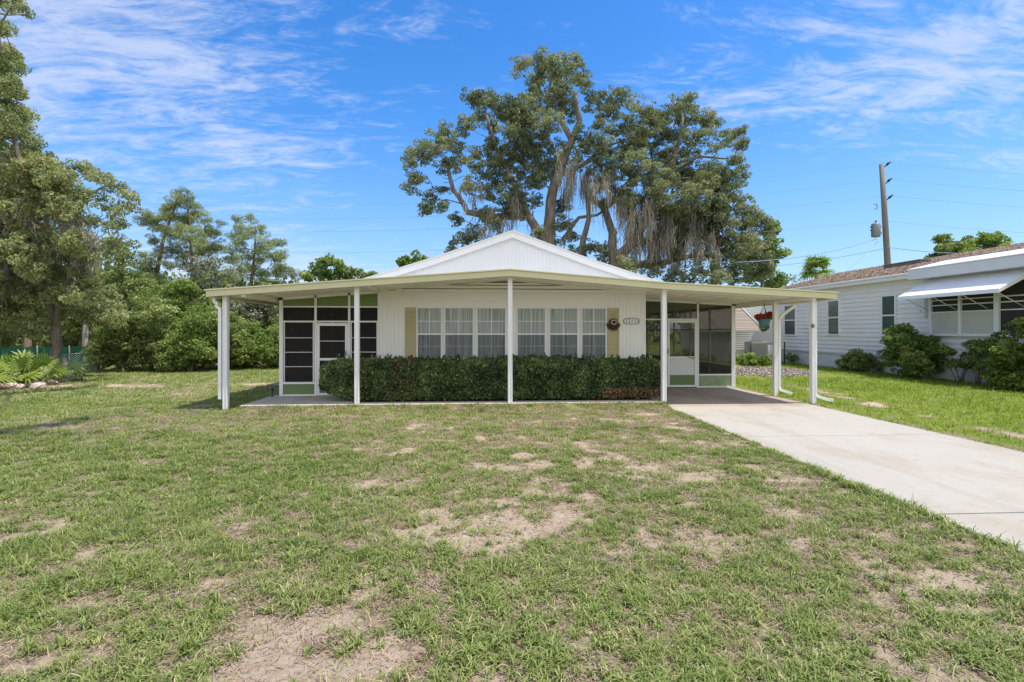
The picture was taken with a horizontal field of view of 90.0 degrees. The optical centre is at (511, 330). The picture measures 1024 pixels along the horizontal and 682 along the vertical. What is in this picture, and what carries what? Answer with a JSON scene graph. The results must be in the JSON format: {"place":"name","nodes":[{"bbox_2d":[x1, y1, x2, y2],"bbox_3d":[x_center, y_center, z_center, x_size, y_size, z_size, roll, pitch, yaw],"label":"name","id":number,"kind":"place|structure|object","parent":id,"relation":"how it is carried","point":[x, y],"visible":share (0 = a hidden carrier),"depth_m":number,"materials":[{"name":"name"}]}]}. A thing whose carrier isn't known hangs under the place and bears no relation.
{"place":"outdoors","nodes":[
{"label":"outdoors","id":0,"kind":"place"},
{"bbox_2d":[0,364,278,398],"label":"grass","id":1,"kind":"structure","parent":0,"point":[145,373],"depth_m":16.74,"materials":[{"name":"green plant"}]},
{"bbox_2d":[0,394,700,433],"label":"grass","id":2,"kind":"structure","parent":0,"point":[7,410],"depth_m":10.61,"materials":[{"name":"green plant"}]},
{"bbox_2d":[0,331,1023,681],"bbox_3d":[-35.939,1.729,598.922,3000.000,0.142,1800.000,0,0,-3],"label":"ground","id":3,"kind":"structure","parent":0,"point":[292,669],"depth_m":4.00,"materials":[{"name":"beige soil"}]},
{"bbox_2d":[0,383,9,387],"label":"rock","id":4,"kind":"object","parent":3,"relation":"on","point":[3,385],"visible":0.88,"depth_m":15.10,"materials":[{"name":"grey stone"}]},
{"bbox_2d":[10,384,24,389],"bbox_3d":[-14.867,1.694,15.394,0.350,0.209,0.305,0,0,-4],"label":"rock","id":5,"kind":"object","parent":3,"relation":"on","point":[20,386],"visible":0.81,"depth_m":15.32,"materials":[{"name":"grey stone"}]},
{"bbox_2d":[0,367,45,388],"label":"palmetto","id":6,"kind":"object","parent":3,"relation":"on","point":[5,376],"visible":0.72,"depth_m":15.34,"materials":[{"name":"green plant"}]},
{"bbox_2d":[0,353,59,389],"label":"palmetto","id":7,"kind":"object","parent":3,"relation":"on","point":[4,363],"visible":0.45,"depth_m":15.71,"materials":[{"name":"green plant"}]},
{"bbox_2d":[0,278,59,346],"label":"broadleaf tree","id":8,"kind":"object","parent":3,"relation":"on","point":[29,343],"visible":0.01,"depth_m":26.04,"materials":[{"name":"plant"}]},
{"bbox_2d":[0,349,74,385],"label":"palmetto","id":9,"kind":"object","parent":3,"relation":"on","point":[22,360],"visible":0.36,"depth_m":16.19,"materials":[{"name":"green plant"}]},
{"bbox_2d":[29,382,46,389],"bbox_3d":[-14.159,1.670,15.297,0.369,0.263,0.476,0,0,-32],"label":"rock","id":10,"kind":"object","parent":3,"relation":"on","point":[38,385],"visible":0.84,"depth_m":15.18,"materials":[{"name":"grey stone"}]},
{"bbox_2d":[0,345,93,366],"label":"fence","id":11,"kind":"object","parent":3,"relation":"on","point":[65,350],"visible":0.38,"depth_m":23.48,"materials":[{"name":"teal"}]},
{"bbox_2d":[45,380,57,384],"bbox_3d":[-14.864,1.670,16.496,0.359,0.127,0.204,0,0,-18],"label":"rock","id":12,"kind":"object","parent":3,"relation":"on","point":[53,382],"visible":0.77,"depth_m":16.46,"materials":[{"name":"grey stone"}]},
{"bbox_2d":[42,355,91,381],"bbox_3d":[-15.745,1.443,17.614,2.366,1.222,1.816,0,0,-31],"label":"palmetto","id":13,"kind":"object","parent":3,"relation":"on","point":[75,369],"visible":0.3,"depth_m":17.91,"materials":[{"name":"green plant"}]},
{"bbox_2d":[39,353,97,371],"bbox_3d":[-18.331,1.325,21.200,1.851,0.950,0.048,0,0,-42],"label":"chain link fence","id":14,"kind":"object","parent":3,"relation":"on","point":[78,359],"visible":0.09,"depth_m":21.39,"materials":[{"name":"grey"}]},
{"bbox_2d":[0,0,146,368],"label":"live oak","id":15,"kind":"object","parent":3,"relation":"on","point":[37,186],"visible":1,"depth_m":18.05,"materials":[{"name":"green plant"}]},
{"bbox_2d":[62,357,85,376],"bbox_3d":[-16.511,1.398,19.190,0.830,0.791,0.396,0,0,-19],"label":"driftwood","id":16,"kind":"object","parent":3,"relation":"on","point":[65,360],"visible":0.46,"depth_m":19.18,"materials":[{"name":"grey wood"}]},
{"bbox_2d":[82,320,87,346],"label":"dead tree","id":17,"kind":"object","parent":3,"relation":"on","point":[85,336],"visible":0.21,"depth_m":24.92,"materials":[{"name":"grey wood"}]},
{"bbox_2d":[61,277,131,346],"bbox_3d":[-21.780,-0.563,26.797,3.668,4.747,5.249,0,0,-33],"label":"broadleaf tree","id":18,"kind":"object","parent":3,"relation":"on","point":[112,293],"visible":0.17,"depth_m":26.31,"materials":[{"name":"green plant"}]},
{"bbox_2d":[81,309,151,371],"bbox_3d":[-17.285,0.553,22.434,2.467,2.920,4.348,0,0,-36],"label":"bush","id":19,"kind":"object","parent":3,"relation":"on","point":[102,353],"visible":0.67,"depth_m":21.50,"materials":[{"name":"green plant"}]},
{"bbox_2d":[101,261,157,329],"bbox_3d":[-21.879,-1.098,29.226,5.802,5.807,3.713,0,0,8],"label":"broadleaf tree","id":20,"kind":"object","parent":3,"relation":"on","point":[130,280],"visible":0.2,"depth_m":28.41,"materials":[{"name":"green plant"}]},
{"bbox_2d":[113,293,183,372],"bbox_3d":[-16.141,0.198,22.672,2.460,3.861,4.915,0,0,-45],"label":"bush","id":21,"kind":"object","parent":3,"relation":"on","point":[151,316],"visible":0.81,"depth_m":21.67,"materials":[{"name":"green plant"}]},
{"bbox_2d":[127,278,221,329],"bbox_3d":[-17.820,-0.514,28.017,5.736,4.706,4.282,0,0,-3],"label":"broadleaf tree","id":22,"kind":"object","parent":3,"relation":"on","point":[182,289],"visible":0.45,"depth_m":27.36,"materials":[{"name":"green plant"}]},
{"bbox_2d":[130,186,227,282],"bbox_3d":[-24.786,-4.389,38.240,7.268,12.416,5.491,0,0,-3],"label":"pine tree","id":23,"kind":"object","parent":3,"relation":"on","point":[187,220],"visible":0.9,"depth_m":37.96,"materials":[{"name":"green plant"}]},
{"bbox_2d":[154,311,217,370],"bbox_3d":[-14.038,0.593,22.325,2.504,2.887,3.694,0,0,-31],"label":"bush","id":24,"kind":"object","parent":3,"relation":"on","point":[199,345],"visible":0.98,"depth_m":21.37,"materials":[{"name":"green plant"}]},
{"bbox_2d":[174,255,238,303],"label":"broadleaf tree","id":25,"kind":"object","parent":3,"relation":"on","point":[200,267],"visible":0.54,"depth_m":32.78,"materials":[{"name":"green plant"}]},
{"bbox_2d":[193,305,256,369],"bbox_3d":[-13.103,0.394,23.381,2.719,3.259,4.160,0,0,-30],"label":"bush","id":26,"kind":"object","parent":3,"relation":"on","point":[236,332],"visible":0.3,"depth_m":22.65,"materials":[{"name":"green plant"}]},
{"bbox_2d":[202,286,278,326],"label":"broadleaf tree","id":27,"kind":"object","parent":3,"relation":"on","point":[258,312],"visible":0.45,"depth_m":28.63,"materials":[{"name":"green plant"}]},
{"bbox_2d":[229,318,278,368],"bbox_3d":[-12.357,0.719,24.008,4.371,2.701,2.855,0,0,22],"label":"bush","id":28,"kind":"object","parent":3,"relation":"on","point":[261,342],"visible":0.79,"depth_m":23.32,"materials":[{"name":"green plant"}]},
{"bbox_2d":[220,212,302,286],"bbox_3d":[-17.925,-3.474,35.909,6.385,10.570,5.202,0,0,-3],"label":"pine tree","id":29,"kind":"object","parent":3,"relation":"on","point":[279,267],"visible":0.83,"depth_m":35.27,"materials":[{"name":"green plant"}]},
{"bbox_2d":[244,306,278,326],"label":"broadleaf tree","id":30,"kind":"object","parent":3,"relation":"on","point":[267,324],"visible":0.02,"depth_m":30.07,"materials":[{"name":"green plant"}]},
{"bbox_2d":[266,312,278,367],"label":"bush","id":31,"kind":"object","parent":3,"relation":"on","point":[275,329],"visible":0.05,"depth_m":24.13,"materials":[{"name":"green plant"}]},
{"bbox_2d":[299,252,346,281],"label":"broadleaf tree","id":32,"kind":"object","parent":3,"relation":"on","point":[320,270],"visible":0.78,"depth_m":39.90,"materials":[{"name":"green plant"}]},
{"bbox_2d":[0,257,679,357],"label":"woods","id":33,"kind":"object","parent":3,"relation":"on","point":[46,341],"visible":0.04,"depth_m":31.45,"materials":[{"name":"green plant"}]},
{"bbox_2d":[331,266,378,279],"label":"broadleaf tree","id":34,"kind":"object","parent":3,"relation":"on","point":[353,273],"visible":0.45,"depth_m":41.07,"materials":[{"name":"green plant"}]},
{"bbox_2d":[395,249,427,266],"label":"broadleaf tree","id":35,"kind":"object","parent":3,"relation":"on","point":[404,260],"visible":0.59,"depth_m":43.34,"materials":[{"name":"green plant"}]},
{"bbox_2d":[0,422,878,511],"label":"grass","id":36,"kind":"structure","parent":3,"relation":"on","point":[7,449],"depth_m":6.86,"materials":[{"name":"green plant"}]},
{"bbox_2d":[240,395,661,406],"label":"walk","id":37,"kind":"structure","parent":3,"relation":"on","point":[324,400],"depth_m":11.79,"materials":[{"name":"concrete"}]},
{"bbox_2d":[360,397,651,401],"bbox_3d":[-0.173,1.735,12.652,7.130,0.130,1.220,0,0,-3],"label":"mulch bed","id":38,"kind":"object","parent":3,"relation":"on","point":[527,399],"visible":0.21,"depth_m":12.26,"materials":[{"name":"brown soil"}]},
{"bbox_2d":[318,352,660,401],"bbox_3d":[-0.413,1.125,12.584,8.378,1.174,1.204,0,0,-3],"label":"hedge","id":39,"kind":"object","parent":38,"relation":"on","point":[474,377],"visible":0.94,"depth_m":12.14,"materials":[{"name":"green plant"}]},
{"bbox_2d":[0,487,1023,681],"bbox_3d":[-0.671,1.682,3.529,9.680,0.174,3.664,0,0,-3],"label":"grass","id":40,"kind":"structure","parent":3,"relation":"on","point":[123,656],"depth_m":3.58,"materials":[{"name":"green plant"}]},
{"bbox_2d":[204,230,838,409],"bbox_3d":[0.090,-0.415,18.273,14.369,4.350,13.530,0,0,-3],"label":"mobile home","id":41,"kind":"object","parent":3,"relation":"on","point":[510,293],"visible":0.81,"depth_m":13.18,"materials":[{"name":"white metal"}]},
{"bbox_2d":[317,323,347,394],"bbox_3d":[-4.565,0.722,13.001,0.775,1.835,0.099,0,0,-3],"label":"screen door","id":42,"kind":"structure","parent":41,"relation":"in","point":[332,338],"depth_m":13.03,"materials":[{"name":"grey metal"}]},
{"bbox_2d":[416,307,441,357],"bbox_3d":[-2.126,0.077,13.166,0.677,1.377,0.070,0,0,-3],"label":"window","id":43,"kind":"structure","parent":41,"relation":"in","point":[428,321],"depth_m":13.18,"materials":[{"name":"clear glass"}]},
{"bbox_2d":[444,307,473,359],"bbox_3d":[-1.366,0.077,13.209,0.790,1.377,0.065,0,0,-3],"label":"window","id":44,"kind":"structure","parent":41,"relation":"in","point":[458,322],"depth_m":13.22,"materials":[{"name":"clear glass"}]},
{"bbox_2d":[476,307,505,357],"bbox_3d":[-0.533,0.077,13.259,0.794,1.377,0.065,0,0,-3],"label":"window","id":45,"kind":"structure","parent":41,"relation":"in","point":[490,321],"depth_m":13.27,"materials":[{"name":"clear glass"}]},
{"bbox_2d":[516,307,545,356],"bbox_3d":[0.501,0.077,13.321,0.797,1.377,0.065,0,0,-3],"label":"window","id":46,"kind":"structure","parent":41,"relation":"in","point":[530,321],"depth_m":13.33,"materials":[{"name":"clear glass"}]},
{"bbox_2d":[549,307,578,357],"bbox_3d":[1.351,0.077,13.372,0.801,1.377,0.065,0,0,-3],"label":"window","id":47,"kind":"structure","parent":41,"relation":"in","point":[563,321],"depth_m":13.39,"materials":[{"name":"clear glass"}]},
{"bbox_2d":[581,307,606,358],"bbox_3d":[2.146,0.077,13.420,0.700,1.377,0.065,0,0,-3],"label":"window","id":48,"kind":"structure","parent":41,"relation":"in","point":[593,319],"depth_m":13.43,"materials":[{"name":"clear glass"}]},
{"bbox_2d":[606,318,620,330],"bbox_3d":[2.657,-0.161,13.404,0.412,0.344,0.112,0,0,-3],"label":"wreath","id":49,"kind":"object","parent":41,"relation":"attached to","point":[610,325],"visible":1,"depth_m":13.39,"materials":[{"name":"brown plant"}]},
{"bbox_2d":[623,318,639,323],"bbox_3d":[3.152,-0.253,13.486,0.440,0.170,0.031,0,0,-3],"label":"address plaque","id":50,"kind":"object","parent":41,"relation":"attached to","point":[631,320],"visible":1,"depth_m":13.48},
{"bbox_2d":[667,320,696,386],"bbox_3d":[5.144,0.695,15.471,0.911,2.010,0.070,0,0,-3],"label":"screen door","id":51,"kind":"structure","parent":41,"relation":"in","point":[681,370],"depth_m":15.49,"materials":[{"name":"grey metal"}]},
{"bbox_2d":[754,305,771,331],"bbox_3d":[6.947,-0.367,14.043,0.663,0.814,0.390,0,0,-3],"label":"hanging basket","id":52,"kind":"object","parent":41,"relation":"hanging from","point":[763,320],"visible":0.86,"depth_m":13.94,"materials":[{"name":"teal metal"}]},
{"bbox_2d":[399,45,660,252],"bbox_3d":[0.991,-8.492,33.843,16.977,20.680,6.966,0,0,-3],"label":"live oak","id":53,"kind":"object","parent":3,"relation":"on","point":[521,118],"visible":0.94,"depth_m":33.34,"materials":[{"name":"green plant"}]},
{"bbox_2d":[562,90,781,286],"bbox_3d":[10.894,-6.956,34.413,15.280,17.624,8.162,0,0,-3],"label":"live oak","id":54,"kind":"object","parent":3,"relation":"on","point":[686,216],"visible":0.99,"depth_m":32.93,"materials":[{"name":"green plant"}]},
{"bbox_2d":[670,348,716,362],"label":"weed clump","id":55,"kind":"object","parent":3,"relation":"on","point":[701,357],"visible":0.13,"depth_m":24.90,"materials":[{"name":"green plant"}]},
{"bbox_2d":[729,352,771,365],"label":"weed clump","id":56,"kind":"object","parent":3,"relation":"on","point":[748,359],"visible":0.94,"depth_m":25.42,"materials":[{"name":"green plant"}]},
{"bbox_2d":[744,341,771,359],"bbox_3d":[13.298,1.093,27.233,1.510,1.115,0.825,0,0,-3],"label":"air conditioner","id":57,"kind":"object","parent":3,"relation":"on","point":[760,348],"visible":0.62,"depth_m":26.84,"materials":[{"name":"beige metal"}]},
{"bbox_2d":[733,219,792,287],"bbox_3d":[18.222,-3.192,37.853,6.041,10.038,3.083,0,0,-34],"label":"broadleaf tree","id":58,"kind":"object","parent":3,"relation":"on","point":[778,281],"visible":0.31,"depth_m":38.06,"materials":[{"name":"green plant"}]},
{"bbox_2d":[736,366,821,376],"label":"gravel","id":59,"kind":"structure","parent":3,"relation":"on","point":[757,371],"depth_m":21.37,"materials":[{"name":"grey gravel"}]},
{"bbox_2d":[785,352,799,363],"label":"weed clump","id":60,"kind":"object","parent":3,"relation":"on","point":[791,358],"visible":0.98,"depth_m":26.59,"materials":[{"name":"green plant"}]},
{"bbox_2d":[797,254,837,280],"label":"palm tree","id":61,"kind":"object","parent":3,"relation":"on","point":[809,267],"visible":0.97,"depth_m":39.58,"materials":[{"name":"green plant"}]},
{"bbox_2d":[680,242,1023,383],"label":"neighbour home","id":62,"kind":"object","parent":3,"relation":"on","point":[954,301],"visible":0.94,"depth_m":20.88,"materials":[{"name":"white"}]},
{"bbox_2d":[784,304,796,335],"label":"window","id":63,"kind":"structure","parent":62,"relation":"in","point":[790,319],"depth_m":27.59,"materials":[{"name":"grey glass"}]},
{"bbox_2d":[827,299,840,334],"bbox_3d":[15.224,-0.625,24.205,0.103,1.690,0.840,0,0,-3],"label":"window","id":64,"kind":"structure","parent":62,"relation":"in","point":[833,306],"depth_m":24.16,"materials":[{"name":"grey glass"}]},
{"bbox_2d":[880,294,897,335],"bbox_3d":[15.420,-0.630,20.941,0.103,1.700,0.780,0,0,-3],"label":"window","id":65,"kind":"structure","parent":62,"relation":"in","point":[888,303],"depth_m":20.96,"materials":[{"name":"grey glass"}]},
{"bbox_2d":[927,292,1023,336],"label":"porch window frame","id":66,"kind":"structure","parent":62,"relation":"in","point":[996,297],"depth_m":17.23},
{"bbox_2d":[835,348,882,371],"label":"shrub","id":67,"kind":"object","parent":3,"relation":"on","point":[855,360],"visible":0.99,"depth_m":21.42,"materials":[{"name":"green plant"}]},
{"bbox_2d":[870,161,892,264],"bbox_3d":[23.077,-4.382,31.865,1.880,12.385,0.510,0,0,-16],"label":"utility pole","id":68,"kind":"object","parent":3,"relation":"on","point":[875,227],"visible":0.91,"depth_m":31.87,"materials":[{"name":"brown wood"}]},
{"bbox_2d":[87,179,887,218],"bbox_3d":[-19.284,-10.322,37.951,86.584,4.561,0.014,0,0,8],"label":"power line","id":69,"kind":"object","parent":68,"relation":"attached to","point":[580,208],"visible":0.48,"depth_m":34.56,"materials":[{"name":"metal"}]},
{"bbox_2d":[120,163,881,205],"bbox_3d":[-19.316,-11.510,37.951,86.521,5.044,0.014,0,0,8],"label":"power line","id":70,"kind":"object","parent":68,"relation":"attached to","point":[536,197],"visible":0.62,"depth_m":34.99,"materials":[{"name":"rubber"}]},
{"bbox_2d":[130,221,877,252],"bbox_3d":[-19.451,-7.403,37.951,86.252,3.578,0.014,0,0,8],"label":"power line","id":71,"kind":"object","parent":68,"relation":"attached to","point":[558,245],"visible":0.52,"depth_m":34.58,"materials":[{"name":"metal"}]},
{"bbox_2d":[140,197,875,231],"bbox_3d":[-19.252,-9.208,37.951,86.646,4.149,0.014,0,0,8],"label":"power line","id":72,"kind":"object","parent":68,"relation":"attached to","point":[521,225],"visible":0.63,"depth_m":35.81,"materials":[{"name":"rubber"}]},
{"bbox_2d":[688,248,884,269],"bbox_3d":[17.894,-4.814,35.950,13.494,0.684,0.026,0,0,37],"label":"power line","id":73,"kind":"object","parent":68,"relation":"attached to","point":[819,260],"visible":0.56,"depth_m":33.65,"materials":[{"name":"metal"}]},
{"bbox_2d":[736,238,877,262],"bbox_3d":[16.854,-4.542,28.452,13.702,2.432,0.034,0,0,-30],"label":"power line","id":74,"kind":"object","parent":68,"relation":"attached to","point":[807,255],"visible":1,"depth_m":27.93,"materials":[{"name":"metal"}]},
{"bbox_2d":[888,247,955,253],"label":"power line","id":75,"kind":"object","parent":68,"relation":"attached to","point":[922,251],"visible":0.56,"depth_m":30.61,"materials":[{"name":"metal"}]},
{"bbox_2d":[897,196,1013,206],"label":"power line","id":76,"kind":"object","parent":68,"relation":"attached to","point":[958,202],"visible":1,"depth_m":30.90,"materials":[{"name":"rubber"}]},
{"bbox_2d":[893,179,1019,190],"bbox_3d":[31.872,-8.264,29.451,17.291,2.387,0.014,0,0,16],"label":"power line","id":77,"kind":"object","parent":68,"relation":"attached to","point":[954,185],"visible":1,"depth_m":30.96,"materials":[{"name":"rubber"}]},
{"bbox_2d":[891,221,1022,232],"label":"power line","id":78,"kind":"object","parent":68,"relation":"attached to","point":[954,227],"visible":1,"depth_m":30.89,"materials":[{"name":"rubber"}]},
{"bbox_2d":[898,163,1018,173],"bbox_3d":[31.840,-9.243,29.451,17.352,2.502,0.014,0,0,16],"label":"power line","id":79,"kind":"object","parent":68,"relation":"attached to","point":[960,169],"visible":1,"depth_m":30.86,"materials":[{"name":"rubber"}]},
{"bbox_2d":[876,323,950,378],"bbox_3d":[14.678,0.732,18.843,2.106,2.083,2.340,0,0,-3],"label":"shrub","id":80,"kind":"object","parent":3,"relation":"on","point":[910,353],"visible":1,"depth_m":18.39,"materials":[{"name":"green plant"}]},
{"bbox_2d":[924,233,970,258],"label":"broadleaf tree","id":81,"kind":"object","parent":3,"relation":"on","point":[946,246],"visible":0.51,"depth_m":33.66,"materials":[{"name":"green plant"}]},
{"bbox_2d":[938,339,985,382],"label":"leggy plant","id":82,"kind":"object","parent":3,"relation":"on","point":[954,363],"visible":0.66,"depth_m":17.13,"materials":[{"name":"green plant"}]},
{"bbox_2d":[961,341,991,384],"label":"leggy plant","id":83,"kind":"object","parent":3,"relation":"on","point":[970,361],"visible":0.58,"depth_m":16.49,"materials":[{"name":"green plant"}]},
{"bbox_2d":[955,231,1013,252],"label":"broadleaf tree","id":84,"kind":"object","parent":3,"relation":"on","point":[983,240],"visible":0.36,"depth_m":33.23,"materials":[{"name":"green plant"}]},
{"bbox_2d":[968,337,1018,383],"bbox_3d":[15.226,0.962,16.167,1.360,1.555,1.307,0,0,-3],"label":"leggy plant","id":85,"kind":"object","parent":3,"relation":"on","point":[981,348],"visible":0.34,"depth_m":16.25,"materials":[{"name":"green plant"}]},
{"bbox_2d":[979,340,1023,391],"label":"shrub","id":86,"kind":"object","parent":3,"relation":"on","point":[1001,353],"visible":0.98,"depth_m":14.91,"materials":[{"name":"green plant"}]},
{"bbox_2d":[989,317,1023,389],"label":"shrub","id":87,"kind":"object","parent":3,"relation":"on","point":[1018,334],"visible":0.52,"depth_m":15.14,"materials":[{"name":"green plant"}]},
{"bbox_3d":[-15.022,1.682,15.301,0.243,0.145,0.312,0,0,44],"label":"rock","id":88,"kind":"object","parent":3,"relation":"on","visible":0},
{"bbox_2d":[8,382,17,386],"bbox_3d":[-14.905,1.611,15.278,0.261,0.146,0.167,0,0,-12],"label":"rock","id":89,"kind":"object","parent":88,"relation":"on","point":[13,384],"visible":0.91,"depth_m":15.24,"materials":[{"name":"grey stone"}]},
{"bbox_2d":[0,0,1023,330],"label":"sky","id":90,"kind":"structure","parent":0,"point":[282,113],"materials":[{"name":"blue"}]},
{"bbox_2d":[649,387,810,406],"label":"carport slab","id":91,"kind":"structure","parent":0,"point":[704,396],"depth_m":13.05,"materials":[{"name":"concrete"}]},
{"bbox_2d":[784,274,800,284],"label":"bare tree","id":92,"kind":"object","parent":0,"point":[792,278],"visible":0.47,"depth_m":44.66,"materials":[{"name":"grey plant"}]},
{"bbox_2d":[672,405,1023,551],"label":"driveway","id":93,"kind":"structure","parent":0,"point":[970,483],"depth_m":6.98,"materials":[{"name":"concrete"}]},
{"bbox_2d":[717,360,1023,451],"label":"grass","id":94,"kind":"structure","parent":0,"point":[866,389],"depth_m":13.37,"materials":[{"name":"green plant"}]}
]}

